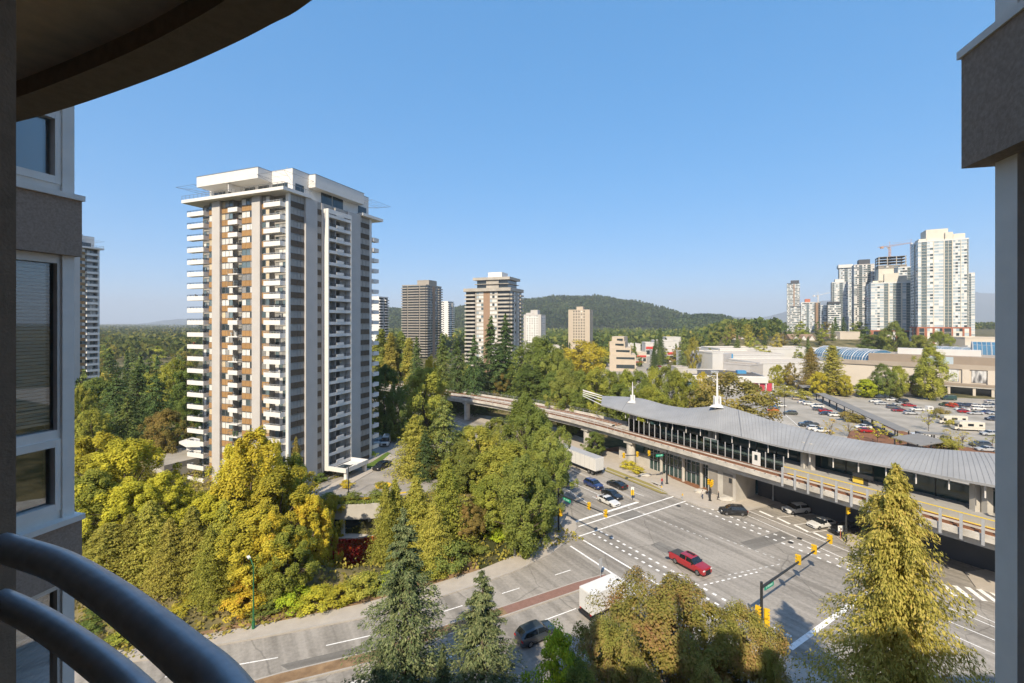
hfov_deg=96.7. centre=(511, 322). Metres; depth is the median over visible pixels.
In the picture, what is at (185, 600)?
shrub
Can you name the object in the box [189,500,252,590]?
conifer tree
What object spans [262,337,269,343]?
window
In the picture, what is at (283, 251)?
balcony door
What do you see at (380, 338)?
broadleaf tree
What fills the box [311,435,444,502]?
driveway
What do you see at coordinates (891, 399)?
saloon car
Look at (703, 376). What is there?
broadleaf tree
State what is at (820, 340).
broadleaf tree
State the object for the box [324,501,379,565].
building
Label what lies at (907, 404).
saloon car
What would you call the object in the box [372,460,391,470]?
saloon car
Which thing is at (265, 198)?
window
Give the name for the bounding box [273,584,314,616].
shrub
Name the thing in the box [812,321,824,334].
broadleaf tree
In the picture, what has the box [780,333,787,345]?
broadleaf tree
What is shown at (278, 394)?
balcony door
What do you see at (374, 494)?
shrub
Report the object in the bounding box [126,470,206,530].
broadleaf tree
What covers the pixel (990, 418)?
suv
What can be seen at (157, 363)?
conifer tree
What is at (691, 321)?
knoll forest
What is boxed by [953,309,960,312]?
window
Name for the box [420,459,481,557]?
conifer tree
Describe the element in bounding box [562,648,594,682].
conifer tree
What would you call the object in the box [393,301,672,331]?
forested hill
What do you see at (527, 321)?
window
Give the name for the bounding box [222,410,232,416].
window
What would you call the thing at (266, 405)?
window
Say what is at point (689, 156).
sky
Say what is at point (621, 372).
parking lot
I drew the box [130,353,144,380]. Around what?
conifer tree
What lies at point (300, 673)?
median paving
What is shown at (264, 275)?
window
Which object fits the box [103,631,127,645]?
shrub
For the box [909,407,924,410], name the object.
saloon car
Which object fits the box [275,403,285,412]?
balcony door
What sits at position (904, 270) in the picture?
apartment tower
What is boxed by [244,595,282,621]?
shrub
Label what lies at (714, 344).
broadleaf tree
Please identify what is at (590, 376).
broadleaf tree
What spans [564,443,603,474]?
semi trailer
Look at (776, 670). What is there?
conifer tree
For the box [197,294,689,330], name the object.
hill forest
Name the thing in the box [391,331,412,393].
broadleaf tree
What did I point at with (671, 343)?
building
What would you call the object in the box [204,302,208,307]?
balcony door
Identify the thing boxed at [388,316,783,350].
wood
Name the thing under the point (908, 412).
suv
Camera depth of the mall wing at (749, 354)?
315.65 m
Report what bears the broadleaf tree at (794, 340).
on the ground at (366, 526)
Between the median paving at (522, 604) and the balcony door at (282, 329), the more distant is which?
the balcony door at (282, 329)
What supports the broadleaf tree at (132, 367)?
on the ground at (366, 526)
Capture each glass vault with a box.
[814,346,891,360]
[934,346,970,349]
[971,341,994,354]
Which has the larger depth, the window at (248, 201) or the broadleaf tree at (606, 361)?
the broadleaf tree at (606, 361)
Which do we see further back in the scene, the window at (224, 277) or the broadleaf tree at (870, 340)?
the broadleaf tree at (870, 340)
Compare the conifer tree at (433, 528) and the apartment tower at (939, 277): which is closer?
the conifer tree at (433, 528)
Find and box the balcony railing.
[0,532,255,682]
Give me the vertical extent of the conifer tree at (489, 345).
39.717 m
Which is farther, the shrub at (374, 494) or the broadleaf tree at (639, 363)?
the broadleaf tree at (639, 363)
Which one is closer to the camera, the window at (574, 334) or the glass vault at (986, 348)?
the glass vault at (986, 348)
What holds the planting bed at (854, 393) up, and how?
on the parking lot at (911, 422)
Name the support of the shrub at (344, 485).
on the driveway
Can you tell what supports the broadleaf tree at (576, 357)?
on the ground at (366, 526)
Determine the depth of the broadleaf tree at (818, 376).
215.24 m
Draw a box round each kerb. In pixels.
[130,407,576,661]
[254,574,603,682]
[350,492,405,499]
[457,421,639,501]
[473,418,772,510]
[656,643,831,681]
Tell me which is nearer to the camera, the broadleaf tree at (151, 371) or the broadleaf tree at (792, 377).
the broadleaf tree at (151, 371)
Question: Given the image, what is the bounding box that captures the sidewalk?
[118,444,574,658]
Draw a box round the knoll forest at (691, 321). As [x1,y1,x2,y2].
[668,313,739,329]
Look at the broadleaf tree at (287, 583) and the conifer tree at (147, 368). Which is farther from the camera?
the conifer tree at (147, 368)
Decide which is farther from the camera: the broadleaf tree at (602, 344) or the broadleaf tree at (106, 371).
the broadleaf tree at (602, 344)
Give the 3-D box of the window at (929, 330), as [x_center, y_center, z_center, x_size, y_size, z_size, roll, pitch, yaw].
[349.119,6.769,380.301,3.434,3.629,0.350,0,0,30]
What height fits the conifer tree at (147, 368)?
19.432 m
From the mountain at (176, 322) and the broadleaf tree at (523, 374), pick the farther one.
the mountain at (176, 322)
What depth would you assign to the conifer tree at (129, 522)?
56.04 m
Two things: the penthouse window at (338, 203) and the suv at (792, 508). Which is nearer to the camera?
the suv at (792, 508)
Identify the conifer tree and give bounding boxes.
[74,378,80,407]
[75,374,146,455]
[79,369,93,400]
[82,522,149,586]
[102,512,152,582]
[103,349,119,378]
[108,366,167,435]
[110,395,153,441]
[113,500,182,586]
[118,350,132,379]
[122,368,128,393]
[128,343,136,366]
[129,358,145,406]
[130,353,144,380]
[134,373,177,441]
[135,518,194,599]
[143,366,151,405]
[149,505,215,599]
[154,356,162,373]
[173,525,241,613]
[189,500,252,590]
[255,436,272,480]
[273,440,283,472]
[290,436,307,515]
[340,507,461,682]
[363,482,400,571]
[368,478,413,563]
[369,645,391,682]
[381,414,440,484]
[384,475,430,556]
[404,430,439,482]
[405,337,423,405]
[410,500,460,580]
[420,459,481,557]
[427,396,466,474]
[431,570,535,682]
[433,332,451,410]
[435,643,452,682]
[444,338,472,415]
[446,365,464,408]
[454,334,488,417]
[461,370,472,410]
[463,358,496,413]
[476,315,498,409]
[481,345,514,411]
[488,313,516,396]
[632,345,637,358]
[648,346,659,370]
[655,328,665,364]
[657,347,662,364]
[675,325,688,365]
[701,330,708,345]
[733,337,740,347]
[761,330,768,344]
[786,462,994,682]
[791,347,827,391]
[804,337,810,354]
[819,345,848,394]
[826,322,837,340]
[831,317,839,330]
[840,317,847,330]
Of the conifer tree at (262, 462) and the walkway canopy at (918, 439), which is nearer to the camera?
the conifer tree at (262, 462)
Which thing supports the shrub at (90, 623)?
on the ground at (366, 526)
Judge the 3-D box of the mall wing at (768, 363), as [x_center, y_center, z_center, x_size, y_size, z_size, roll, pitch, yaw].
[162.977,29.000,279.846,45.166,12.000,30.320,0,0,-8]
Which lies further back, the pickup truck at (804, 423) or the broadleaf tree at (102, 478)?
the pickup truck at (804, 423)
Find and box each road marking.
[165,469,994,682]
[628,507,779,574]
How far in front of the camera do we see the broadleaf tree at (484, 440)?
88.71 m
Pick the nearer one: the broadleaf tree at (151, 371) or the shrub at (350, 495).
the shrub at (350, 495)
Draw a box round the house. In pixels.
[783,334,815,339]
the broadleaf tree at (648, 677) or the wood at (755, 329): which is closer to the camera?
the broadleaf tree at (648, 677)
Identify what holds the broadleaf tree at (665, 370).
on the ground at (366, 526)
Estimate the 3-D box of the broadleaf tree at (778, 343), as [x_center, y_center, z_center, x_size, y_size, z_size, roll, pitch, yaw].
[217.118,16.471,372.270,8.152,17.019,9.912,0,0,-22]
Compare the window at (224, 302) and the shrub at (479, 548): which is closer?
the shrub at (479, 548)
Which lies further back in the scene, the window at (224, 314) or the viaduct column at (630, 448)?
the viaduct column at (630, 448)
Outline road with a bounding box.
[74,396,994,682]
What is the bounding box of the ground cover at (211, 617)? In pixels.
[74,424,583,658]
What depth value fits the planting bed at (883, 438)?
137.24 m
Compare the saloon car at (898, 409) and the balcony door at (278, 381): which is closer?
the balcony door at (278, 381)
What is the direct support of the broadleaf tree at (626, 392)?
on the ground at (366, 526)
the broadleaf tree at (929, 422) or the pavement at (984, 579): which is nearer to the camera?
the pavement at (984, 579)
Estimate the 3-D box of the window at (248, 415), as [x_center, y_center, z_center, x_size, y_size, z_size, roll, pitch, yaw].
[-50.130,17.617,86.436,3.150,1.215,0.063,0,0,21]
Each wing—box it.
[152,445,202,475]
[676,350,784,367]
[694,350,722,368]
[701,346,816,358]
[723,353,732,368]
[723,361,762,374]
[728,358,826,382]
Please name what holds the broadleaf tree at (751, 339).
on the ground at (366, 526)
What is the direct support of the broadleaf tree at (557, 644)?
on the ground at (366, 526)
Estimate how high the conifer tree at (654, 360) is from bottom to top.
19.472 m
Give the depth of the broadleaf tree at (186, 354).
296.89 m
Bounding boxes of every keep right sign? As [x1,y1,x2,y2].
[599,558,601,577]
[838,526,842,538]
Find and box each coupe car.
[597,494,620,506]
[606,480,627,489]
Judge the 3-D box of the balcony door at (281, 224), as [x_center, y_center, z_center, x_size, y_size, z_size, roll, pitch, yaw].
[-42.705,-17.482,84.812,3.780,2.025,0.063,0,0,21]
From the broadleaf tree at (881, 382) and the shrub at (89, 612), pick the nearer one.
the shrub at (89, 612)
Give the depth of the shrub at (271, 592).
56.30 m
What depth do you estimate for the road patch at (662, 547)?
70.79 m
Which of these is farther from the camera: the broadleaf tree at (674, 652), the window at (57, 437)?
the broadleaf tree at (674, 652)
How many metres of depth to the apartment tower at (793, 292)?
795.90 m
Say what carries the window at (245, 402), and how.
in the apartment tower at (286, 310)
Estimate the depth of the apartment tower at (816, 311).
696.80 m
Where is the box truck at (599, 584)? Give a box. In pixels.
[578,573,635,619]
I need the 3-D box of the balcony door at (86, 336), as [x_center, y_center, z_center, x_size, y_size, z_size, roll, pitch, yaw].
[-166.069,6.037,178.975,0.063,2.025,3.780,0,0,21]
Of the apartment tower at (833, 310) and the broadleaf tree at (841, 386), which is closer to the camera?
the broadleaf tree at (841, 386)
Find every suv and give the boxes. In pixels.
[514,619,556,647]
[583,477,603,489]
[718,504,747,515]
[781,502,810,514]
[783,410,797,414]
[792,396,803,399]
[802,401,814,404]
[806,425,818,430]
[810,403,823,407]
[827,412,840,416]
[828,520,859,535]
[858,427,876,432]
[869,398,881,402]
[886,404,900,408]
[895,398,908,401]
[902,410,918,414]
[938,402,953,405]
[961,403,971,406]
[968,440,991,446]
[970,406,986,409]
[971,403,984,406]
[979,430,994,435]
[980,403,993,407]
[984,416,994,420]
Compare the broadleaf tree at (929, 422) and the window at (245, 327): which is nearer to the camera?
the window at (245, 327)
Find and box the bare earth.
[200,562,479,634]
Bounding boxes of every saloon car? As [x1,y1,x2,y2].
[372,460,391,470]
[601,488,622,499]
[806,516,836,529]
[812,427,829,431]
[818,408,832,411]
[818,411,829,414]
[854,424,872,428]
[874,401,888,404]
[885,397,896,400]
[890,408,905,411]
[901,403,916,406]
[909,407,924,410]
[953,407,970,410]
[967,410,983,414]
[973,445,994,451]
[983,399,994,402]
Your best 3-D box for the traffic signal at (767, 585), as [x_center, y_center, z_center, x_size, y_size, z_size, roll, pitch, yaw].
[34.222,31.231,53.962,18.088,7.538,1.213,0,0,-33]
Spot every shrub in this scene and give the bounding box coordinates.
[78,608,98,620]
[81,616,105,635]
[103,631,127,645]
[169,602,189,618]
[178,593,204,605]
[196,593,237,615]
[218,587,267,622]
[221,576,251,592]
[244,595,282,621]
[258,574,297,600]
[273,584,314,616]
[291,583,333,616]
[315,472,327,482]
[318,492,335,503]
[318,577,365,611]
[339,479,355,488]
[341,569,379,602]
[344,490,361,502]
[363,488,381,499]
[363,574,400,596]
[374,481,384,488]
[377,567,415,587]
[416,559,449,580]
[423,461,441,477]
[427,538,471,574]
[464,511,498,530]
[467,542,490,553]
[483,527,508,541]
[531,503,555,532]
[619,459,636,468]
[627,465,646,473]
[772,385,796,396]
[789,389,815,399]
[825,385,844,394]
[838,410,857,421]
[844,413,867,422]
[930,407,951,417]
[932,435,965,449]
[943,418,956,427]
[945,402,958,407]
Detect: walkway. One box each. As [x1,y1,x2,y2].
[314,454,396,494]
[799,385,900,435]
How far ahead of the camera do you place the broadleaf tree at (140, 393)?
145.67 m
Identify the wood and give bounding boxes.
[100,324,401,358]
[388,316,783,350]
[688,320,994,346]
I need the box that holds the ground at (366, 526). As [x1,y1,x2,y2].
[74,324,994,649]
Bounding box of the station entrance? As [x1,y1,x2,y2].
[619,446,994,571]
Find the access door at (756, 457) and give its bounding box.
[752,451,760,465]
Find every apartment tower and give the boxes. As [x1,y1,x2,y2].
[74,235,103,387]
[176,167,389,485]
[372,296,388,355]
[401,280,442,357]
[441,301,454,348]
[463,272,523,371]
[524,310,545,354]
[568,307,592,352]
[787,280,799,329]
[790,306,800,331]
[800,299,813,332]
[814,302,819,331]
[820,305,826,332]
[826,301,840,330]
[831,279,847,330]
[837,264,852,330]
[852,259,874,329]
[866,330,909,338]
[867,268,910,329]
[875,255,906,280]
[894,266,910,279]
[911,228,968,326]
[968,272,974,335]
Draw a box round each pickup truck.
[669,548,711,575]
[798,420,819,426]
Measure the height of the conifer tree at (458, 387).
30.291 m
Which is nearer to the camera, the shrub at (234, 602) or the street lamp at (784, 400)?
the shrub at (234, 602)
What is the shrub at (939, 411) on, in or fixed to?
on the parking lot at (911, 422)
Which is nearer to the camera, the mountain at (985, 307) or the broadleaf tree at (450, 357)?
the broadleaf tree at (450, 357)
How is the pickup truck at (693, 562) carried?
on the road
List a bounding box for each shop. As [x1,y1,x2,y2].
[636,351,646,362]
[636,357,642,366]
[641,342,654,355]
[649,349,667,359]
[662,337,681,343]
[663,347,674,361]
[671,365,687,372]
[681,369,773,390]
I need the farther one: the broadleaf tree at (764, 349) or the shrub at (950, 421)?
the broadleaf tree at (764, 349)
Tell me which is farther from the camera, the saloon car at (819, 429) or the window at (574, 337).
the window at (574, 337)
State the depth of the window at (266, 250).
84.79 m
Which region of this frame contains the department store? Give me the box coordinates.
[826,348,994,396]
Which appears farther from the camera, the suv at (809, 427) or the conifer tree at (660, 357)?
the conifer tree at (660, 357)
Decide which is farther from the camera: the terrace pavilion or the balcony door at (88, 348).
the balcony door at (88, 348)
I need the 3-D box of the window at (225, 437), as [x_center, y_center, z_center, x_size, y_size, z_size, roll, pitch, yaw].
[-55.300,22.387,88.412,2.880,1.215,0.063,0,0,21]
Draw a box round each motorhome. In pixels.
[936,414,967,423]
[951,420,984,431]
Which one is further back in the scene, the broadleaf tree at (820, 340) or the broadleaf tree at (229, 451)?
the broadleaf tree at (820, 340)
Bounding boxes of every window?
[16,106,73,193]
[16,250,73,532]
[16,586,73,682]
[222,201,232,207]
[222,213,232,219]
[222,226,232,232]
[222,238,232,244]
[222,250,232,256]
[222,263,232,268]
[222,275,232,281]
[222,287,232,293]
[222,300,232,305]
[222,312,232,317]
[222,324,232,329]
[222,336,232,342]
[222,349,232,354]
[222,361,232,366]
[222,373,232,379]
[222,385,232,391]
[222,397,232,404]
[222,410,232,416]
[222,422,232,428]
[222,434,232,441]
[242,198,251,205]
[242,211,251,217]
[242,223,251,230]
[242,236,251,242]
[242,249,251,255]
[242,261,251,267]
[242,274,251,280]
[242,286,251,292]
[242,299,251,305]
[242,312,251,317]
[242,324,251,330]
[242,337,251,342]
[242,349,251,355]
[242,362,251,367]
[242,374,251,380]
[242,387,251,393]
[242,399,251,405]
[242,411,251,418]
[242,424,251,430]
[262,196,269,202]
[262,209,269,215]
[262,222,269,228]
[262,234,269,240]
[262,247,269,253]
[262,260,269,266]
[262,273,269,279]
[262,286,269,291]
[262,299,269,304]
[262,311,269,317]
[262,324,269,330]
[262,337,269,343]
[262,350,269,355]
[262,362,269,368]
[262,375,269,381]
[262,388,269,394]
[262,401,269,407]
[262,413,269,420]
[273,182,287,186]
[291,324,303,330]
[295,183,303,192]
[321,192,331,205]
[333,197,342,209]
[358,206,365,212]
[526,320,537,322]
[526,325,537,327]
[526,330,537,332]
[573,311,584,313]
[573,316,584,318]
[573,319,584,321]
[573,322,584,324]
[573,325,584,327]
[573,328,584,330]
[573,333,584,335]
[573,336,584,338]
[927,328,932,332]
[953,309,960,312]
[953,329,961,332]
[995,0,1020,20]
[995,153,1023,682]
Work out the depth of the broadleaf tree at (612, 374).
148.06 m
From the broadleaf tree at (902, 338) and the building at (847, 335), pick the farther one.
the building at (847, 335)
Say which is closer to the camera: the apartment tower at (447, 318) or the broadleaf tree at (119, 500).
the broadleaf tree at (119, 500)
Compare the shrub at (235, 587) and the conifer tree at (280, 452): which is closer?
the shrub at (235, 587)
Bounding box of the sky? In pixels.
[74,0,994,323]
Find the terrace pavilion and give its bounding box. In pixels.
[179,437,200,453]
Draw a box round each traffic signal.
[558,488,607,530]
[623,450,668,483]
[707,479,713,500]
[755,534,832,642]
[845,506,850,542]
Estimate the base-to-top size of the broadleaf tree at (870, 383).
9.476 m
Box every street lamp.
[247,555,254,628]
[347,464,356,494]
[784,386,787,415]
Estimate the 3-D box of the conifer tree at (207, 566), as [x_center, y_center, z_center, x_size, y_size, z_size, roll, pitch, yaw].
[-36.970,29.177,55.568,7.095,8.964,6.722,0,0,-31]
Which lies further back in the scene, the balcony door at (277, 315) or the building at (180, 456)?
the building at (180, 456)
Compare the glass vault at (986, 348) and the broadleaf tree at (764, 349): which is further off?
the broadleaf tree at (764, 349)
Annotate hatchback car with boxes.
[373,437,381,444]
[956,409,969,412]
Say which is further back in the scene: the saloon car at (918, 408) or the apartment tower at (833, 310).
the apartment tower at (833, 310)
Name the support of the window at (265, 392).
in the apartment tower at (286, 310)
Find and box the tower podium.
[909,327,970,347]
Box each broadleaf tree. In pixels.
[74,376,120,436]
[74,383,100,441]
[74,408,112,464]
[74,430,139,508]
[74,438,181,522]
[74,467,135,552]
[78,481,182,547]
[99,372,124,404]
[100,351,118,368]
[100,367,109,378]
[102,347,118,366]
[107,365,131,394]
[110,344,120,359]
[126,361,145,375]
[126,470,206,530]
[132,357,154,375]
[132,365,158,385]
[136,408,196,453]
[139,390,162,417]
[144,357,202,408]
[146,345,166,362]
[150,358,168,379]
[151,381,172,410]
[167,369,202,425]
[170,396,202,445]
[173,355,184,364]
[175,491,251,542]
[179,351,198,368]
[197,505,308,587]
[204,441,261,525]
[208,425,296,551]
[225,464,327,553]
[239,510,299,588]
[246,524,320,601]
[252,486,296,553]
[276,451,318,561]
[294,493,332,562]
[316,510,343,566]
[322,493,345,545]
[372,328,387,399]
[372,363,410,435]
[380,332,398,391]
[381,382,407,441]
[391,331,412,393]
[399,337,414,384]
[401,366,452,443]
[419,356,445,423]
[436,424,477,478]
[436,438,488,493]
[446,347,455,363]
[447,425,502,488]
[451,500,486,542]
[461,473,525,525]
[469,440,552,508]
[475,417,517,471]
[484,454,556,559]
[490,373,511,397]
[502,362,559,404]
[502,392,551,466]
[503,408,527,444]
[506,335,573,401]
[509,467,565,531]
[520,407,556,465]
[520,618,576,682]
[527,425,578,503]
[532,371,562,405]
[533,345,575,404]
[543,368,580,429]
[547,425,572,486]
[558,388,587,433]
[559,612,650,682]
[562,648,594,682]
[563,339,609,374]
[563,368,601,428]
[572,565,764,682]
[576,366,614,416]
[580,431,605,455]
[597,341,606,349]
[597,369,625,406]
[600,382,634,421]
[601,347,609,365]
[609,368,643,411]
[621,663,660,682]
[628,369,651,422]
[636,356,642,366]
[636,385,671,421]
[641,366,668,403]
[654,364,677,405]
[662,349,671,362]
[666,368,691,407]
[668,346,679,363]
[672,371,703,407]
[682,597,792,682]
[684,337,701,368]
[684,370,782,422]
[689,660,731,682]
[695,371,710,388]
[709,334,719,345]
[721,329,730,345]
[724,325,735,340]
[743,324,754,340]
[744,334,753,346]
[748,337,760,347]
[754,344,770,351]
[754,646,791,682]
[757,327,767,339]
[767,364,788,385]
[770,332,782,346]
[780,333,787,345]
[781,362,798,385]
[783,325,792,334]
[790,331,802,343]
[792,350,803,358]
[793,321,808,333]
[806,371,831,393]
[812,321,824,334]
[816,332,825,344]
[818,328,829,339]
[818,418,839,434]
[820,322,831,334]
[835,374,854,396]
[838,420,860,432]
[849,323,860,331]
[853,321,866,334]
[853,378,881,397]
[858,327,870,339]
[858,334,888,349]
[866,362,902,395]
[867,421,889,442]
[872,320,916,351]
[885,365,910,397]
[905,373,923,396]
[906,334,933,347]
[909,345,957,400]
[916,409,939,430]
[919,330,958,347]
[949,431,975,445]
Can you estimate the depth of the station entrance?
88.74 m
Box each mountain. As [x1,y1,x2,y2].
[131,318,192,324]
[752,292,994,323]
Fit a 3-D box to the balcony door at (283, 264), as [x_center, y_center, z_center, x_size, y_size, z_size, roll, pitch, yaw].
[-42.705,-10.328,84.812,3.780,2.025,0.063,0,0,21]
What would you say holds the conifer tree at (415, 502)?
on the ground at (366, 526)
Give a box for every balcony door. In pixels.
[85,311,94,313]
[85,317,94,320]
[85,323,94,326]
[85,329,94,332]
[85,335,94,338]
[85,341,94,344]
[85,347,94,350]
[85,353,94,356]
[85,359,94,363]
[85,365,94,369]
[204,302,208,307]
[204,314,208,319]
[204,325,208,331]
[204,337,208,344]
[204,349,208,356]
[204,361,208,368]
[204,373,208,380]
[204,385,208,392]
[204,397,208,404]
[204,409,208,416]
[204,421,208,428]
[204,433,208,440]
[204,445,208,452]
[204,457,208,464]
[275,197,285,208]
[275,210,285,221]
[275,223,285,234]
[275,236,285,247]
[275,249,285,259]
[275,261,285,267]
[275,274,285,280]
[275,287,285,293]
[275,300,285,306]
[275,313,285,319]
[275,326,285,332]
[275,338,285,346]
[275,351,285,359]
[275,364,285,372]
[275,377,285,385]
[275,390,285,399]
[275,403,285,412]
[275,416,285,425]
[275,429,285,438]
[280,443,285,450]
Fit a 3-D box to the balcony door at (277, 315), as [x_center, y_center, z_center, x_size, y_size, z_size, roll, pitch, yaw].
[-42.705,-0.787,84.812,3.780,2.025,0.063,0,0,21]
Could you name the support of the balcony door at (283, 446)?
in the apartment tower at (286, 310)
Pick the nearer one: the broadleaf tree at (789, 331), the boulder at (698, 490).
the boulder at (698, 490)
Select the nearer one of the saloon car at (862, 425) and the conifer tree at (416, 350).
the saloon car at (862, 425)
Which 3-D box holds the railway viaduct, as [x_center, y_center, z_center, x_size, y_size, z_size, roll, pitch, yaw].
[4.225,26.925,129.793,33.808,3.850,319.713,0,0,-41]
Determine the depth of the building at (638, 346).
420.00 m
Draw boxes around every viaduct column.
[462,403,469,419]
[581,428,590,446]
[624,441,634,465]
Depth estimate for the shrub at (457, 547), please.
63.51 m
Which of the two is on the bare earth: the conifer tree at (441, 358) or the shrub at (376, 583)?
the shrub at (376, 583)
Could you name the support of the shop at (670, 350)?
on the parking lot at (621, 372)
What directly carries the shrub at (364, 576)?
on the bare earth
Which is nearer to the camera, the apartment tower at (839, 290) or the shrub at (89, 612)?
the shrub at (89, 612)
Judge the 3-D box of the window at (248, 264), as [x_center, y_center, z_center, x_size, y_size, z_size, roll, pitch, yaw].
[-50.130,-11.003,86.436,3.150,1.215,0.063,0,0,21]
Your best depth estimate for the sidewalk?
55.68 m
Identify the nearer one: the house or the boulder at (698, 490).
the boulder at (698, 490)
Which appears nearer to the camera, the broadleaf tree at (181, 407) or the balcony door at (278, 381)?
the balcony door at (278, 381)
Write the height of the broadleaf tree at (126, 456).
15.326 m
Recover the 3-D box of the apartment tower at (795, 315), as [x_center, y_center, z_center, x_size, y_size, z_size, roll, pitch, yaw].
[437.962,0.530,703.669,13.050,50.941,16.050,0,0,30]
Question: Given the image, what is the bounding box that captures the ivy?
[326,536,374,568]
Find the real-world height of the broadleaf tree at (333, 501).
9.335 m
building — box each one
[0,0,1023,682]
[324,501,379,565]
[610,336,635,370]
[628,343,640,350]
[651,340,678,346]
[827,331,859,338]
[942,336,994,346]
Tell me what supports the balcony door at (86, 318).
in the apartment tower at (87, 311)
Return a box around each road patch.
[281,642,381,669]
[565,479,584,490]
[616,509,643,520]
[651,542,674,554]
[740,531,793,549]
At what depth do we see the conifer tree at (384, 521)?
65.24 m
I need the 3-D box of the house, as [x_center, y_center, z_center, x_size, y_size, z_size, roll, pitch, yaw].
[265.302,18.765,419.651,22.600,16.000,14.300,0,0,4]
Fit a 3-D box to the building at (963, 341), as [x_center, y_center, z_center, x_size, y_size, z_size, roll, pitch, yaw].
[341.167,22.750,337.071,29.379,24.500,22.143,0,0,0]
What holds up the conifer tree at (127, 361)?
on the ground at (366, 526)
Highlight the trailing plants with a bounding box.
[338,499,378,506]
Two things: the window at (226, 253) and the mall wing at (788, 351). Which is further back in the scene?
the mall wing at (788, 351)
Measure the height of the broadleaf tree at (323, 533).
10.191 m
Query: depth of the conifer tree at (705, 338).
411.44 m
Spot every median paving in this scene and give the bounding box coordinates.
[255,607,507,682]
[503,574,605,612]
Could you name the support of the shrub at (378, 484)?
in the planter ring
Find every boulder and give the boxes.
[640,473,650,476]
[693,488,706,492]
[718,496,733,501]
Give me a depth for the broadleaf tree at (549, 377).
159.31 m
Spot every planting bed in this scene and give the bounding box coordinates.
[605,446,713,494]
[847,425,994,453]
[851,391,944,394]
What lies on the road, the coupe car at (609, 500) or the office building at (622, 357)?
the coupe car at (609, 500)
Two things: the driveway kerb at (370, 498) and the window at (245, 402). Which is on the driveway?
the driveway kerb at (370, 498)
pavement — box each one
[459,412,780,508]
[601,647,831,682]
[965,569,994,593]
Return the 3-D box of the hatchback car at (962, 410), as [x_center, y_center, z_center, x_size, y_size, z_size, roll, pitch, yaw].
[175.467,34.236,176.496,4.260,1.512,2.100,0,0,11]
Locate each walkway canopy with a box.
[816,393,909,440]
[892,433,944,448]
[915,431,951,448]
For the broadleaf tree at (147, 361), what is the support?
on the ground at (366, 526)
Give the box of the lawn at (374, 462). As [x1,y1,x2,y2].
[360,452,390,467]
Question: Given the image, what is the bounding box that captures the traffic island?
[836,534,880,554]
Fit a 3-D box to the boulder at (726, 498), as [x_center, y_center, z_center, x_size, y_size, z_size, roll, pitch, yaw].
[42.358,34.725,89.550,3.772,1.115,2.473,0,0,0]
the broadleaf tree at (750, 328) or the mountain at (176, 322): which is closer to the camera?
the broadleaf tree at (750, 328)
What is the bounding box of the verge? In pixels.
[605,467,666,493]
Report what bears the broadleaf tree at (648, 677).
on the ground at (366, 526)
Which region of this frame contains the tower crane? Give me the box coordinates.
[880,242,908,264]
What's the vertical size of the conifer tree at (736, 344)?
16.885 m
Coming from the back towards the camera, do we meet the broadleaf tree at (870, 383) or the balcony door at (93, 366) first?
the broadleaf tree at (870, 383)
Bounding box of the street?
[638,350,663,379]
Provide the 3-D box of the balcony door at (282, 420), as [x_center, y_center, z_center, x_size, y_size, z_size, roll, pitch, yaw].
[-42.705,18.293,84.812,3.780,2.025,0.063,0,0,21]
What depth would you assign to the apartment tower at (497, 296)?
303.18 m
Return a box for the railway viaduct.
[374,381,994,550]
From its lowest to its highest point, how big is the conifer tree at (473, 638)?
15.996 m
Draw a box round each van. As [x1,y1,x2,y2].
[380,433,390,445]
[874,393,888,397]
[940,395,956,400]
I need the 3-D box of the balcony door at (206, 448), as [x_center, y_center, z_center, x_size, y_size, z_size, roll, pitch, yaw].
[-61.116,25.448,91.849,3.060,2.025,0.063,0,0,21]
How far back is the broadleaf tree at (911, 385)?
213.40 m
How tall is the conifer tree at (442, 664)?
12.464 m
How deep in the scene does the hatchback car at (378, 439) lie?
115.23 m
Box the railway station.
[583,373,994,529]
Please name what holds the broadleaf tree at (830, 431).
on the ground at (366, 526)
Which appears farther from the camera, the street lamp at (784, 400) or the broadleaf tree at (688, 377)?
the street lamp at (784, 400)
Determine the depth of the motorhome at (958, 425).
146.66 m
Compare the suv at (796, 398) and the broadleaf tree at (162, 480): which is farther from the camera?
the suv at (796, 398)
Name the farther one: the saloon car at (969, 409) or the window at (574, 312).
the window at (574, 312)
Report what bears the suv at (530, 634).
on the road
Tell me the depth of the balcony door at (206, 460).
92.10 m
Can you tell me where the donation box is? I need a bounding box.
[925,406,932,411]
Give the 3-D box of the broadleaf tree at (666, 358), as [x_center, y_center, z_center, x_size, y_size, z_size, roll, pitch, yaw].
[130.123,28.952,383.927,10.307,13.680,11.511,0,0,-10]
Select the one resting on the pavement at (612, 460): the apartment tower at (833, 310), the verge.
the verge
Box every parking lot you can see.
[602,363,667,383]
[629,383,994,489]
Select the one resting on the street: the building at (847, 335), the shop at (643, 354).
the shop at (643, 354)
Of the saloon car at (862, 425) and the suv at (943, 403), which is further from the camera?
the suv at (943, 403)
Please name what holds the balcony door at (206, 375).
in the apartment tower at (286, 310)
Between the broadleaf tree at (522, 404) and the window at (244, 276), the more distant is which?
the broadleaf tree at (522, 404)
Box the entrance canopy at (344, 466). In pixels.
[324,457,367,479]

